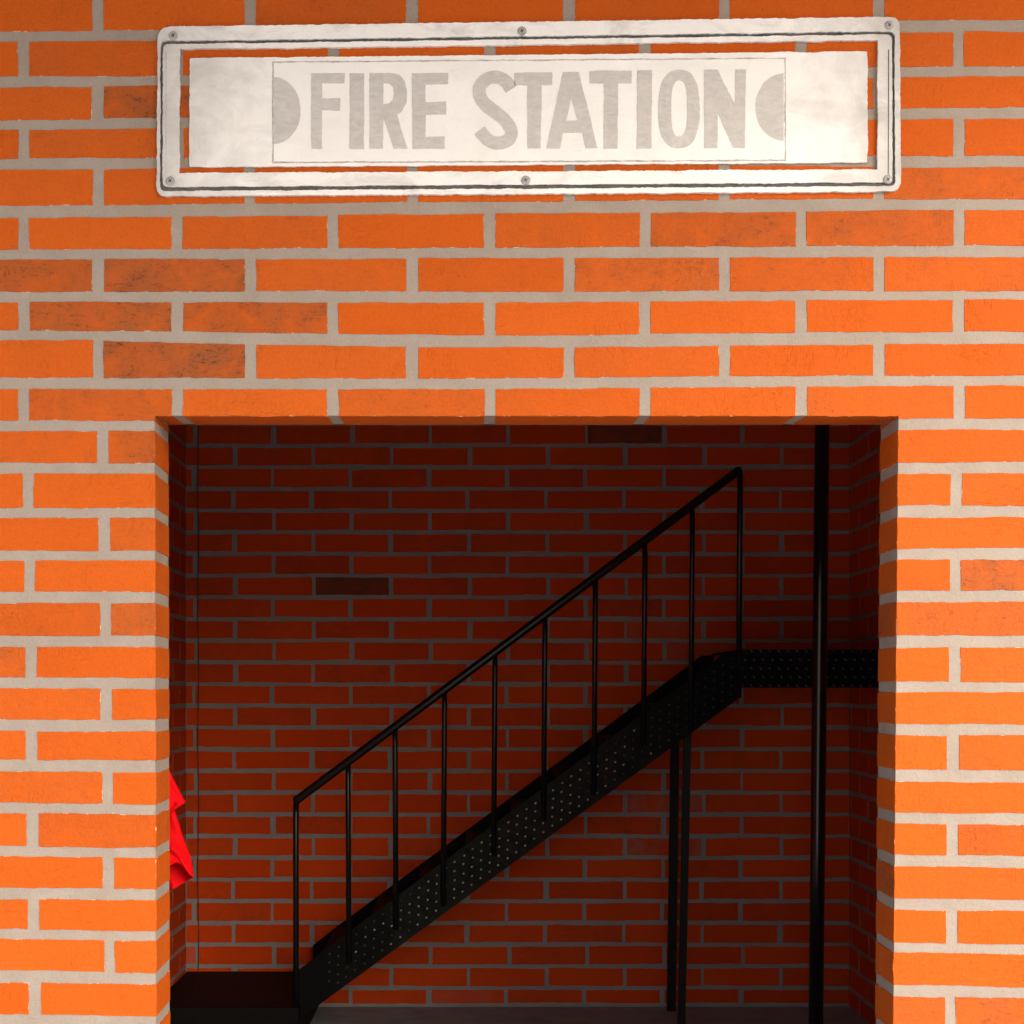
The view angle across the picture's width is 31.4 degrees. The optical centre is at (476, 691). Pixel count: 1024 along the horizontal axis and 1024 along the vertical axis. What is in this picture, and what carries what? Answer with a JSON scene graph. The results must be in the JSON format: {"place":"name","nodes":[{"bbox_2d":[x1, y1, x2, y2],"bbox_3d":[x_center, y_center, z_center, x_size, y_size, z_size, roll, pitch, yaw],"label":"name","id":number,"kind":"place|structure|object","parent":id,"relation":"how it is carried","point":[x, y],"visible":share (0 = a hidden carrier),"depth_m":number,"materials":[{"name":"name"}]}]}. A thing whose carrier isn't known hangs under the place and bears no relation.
{"place":"outdoors","nodes":[
{"label":"outdoors","id":0,"kind":"place"},
{"bbox_2d":[310,1007,868,1023],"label":"floor","id":1,"kind":"structure","parent":0,"point":[565,1015],"depth_m":8.76,"materials":[{"name":"concrete"}]},
{"bbox_2d":[170,466,878,1023],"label":"metal staircase","id":2,"kind":"structure","parent":1,"relation":"on","point":[644,732],"depth_m":8.05,"materials":[{"name":"metal"}]},
{"bbox_2d":[808,425,829,1023],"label":"fire pole","id":3,"kind":"object","parent":1,"relation":"on","point":[819,723],"visible":0.68,"depth_m":7.42,"materials":[{"name":"black metal"}]},
{"label":"ground","id":4,"kind":"structure","parent":0,"visible":0},
{"bbox_2d":[0,0,1023,1023],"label":"fire station","id":5,"kind":"object","parent":4,"relation":"on","point":[444,438],"visible":0.93,"depth_m":4.50,"materials":[{"name":"orange brick"}]},
{"bbox_2d":[169,773,193,890],"bbox_3d":[-1.101,0.366,5.006,0.654,0.744,0.212,0,0,10],"label":"red shirt","id":6,"kind":"object","parent":5,"relation":"hanging from","point":[181,869],"visible":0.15,"depth_m":4.98,"materials":[{"name":"fabric"}]},
{"bbox_2d":[197,425,198,970],"bbox_3d":[-1.373,-0.240,8.993,0.010,3.244,0.005,0,0,0],"label":"cable","id":7,"kind":"object","parent":5,"relation":"attached to","point":[198,697],"visible":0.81,"depth_m":8.99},
{"bbox_2d":[156,17,900,197],"bbox_3d":[0.129,-1.441,4.491,1.837,0.444,0.016,0,0,0],"label":"wall sign","id":8,"kind":"object","parent":5,"relation":"attached to","point":[741,108],"visible":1,"depth_m":4.49,"materials":[{"name":"white metal"}]}
]}

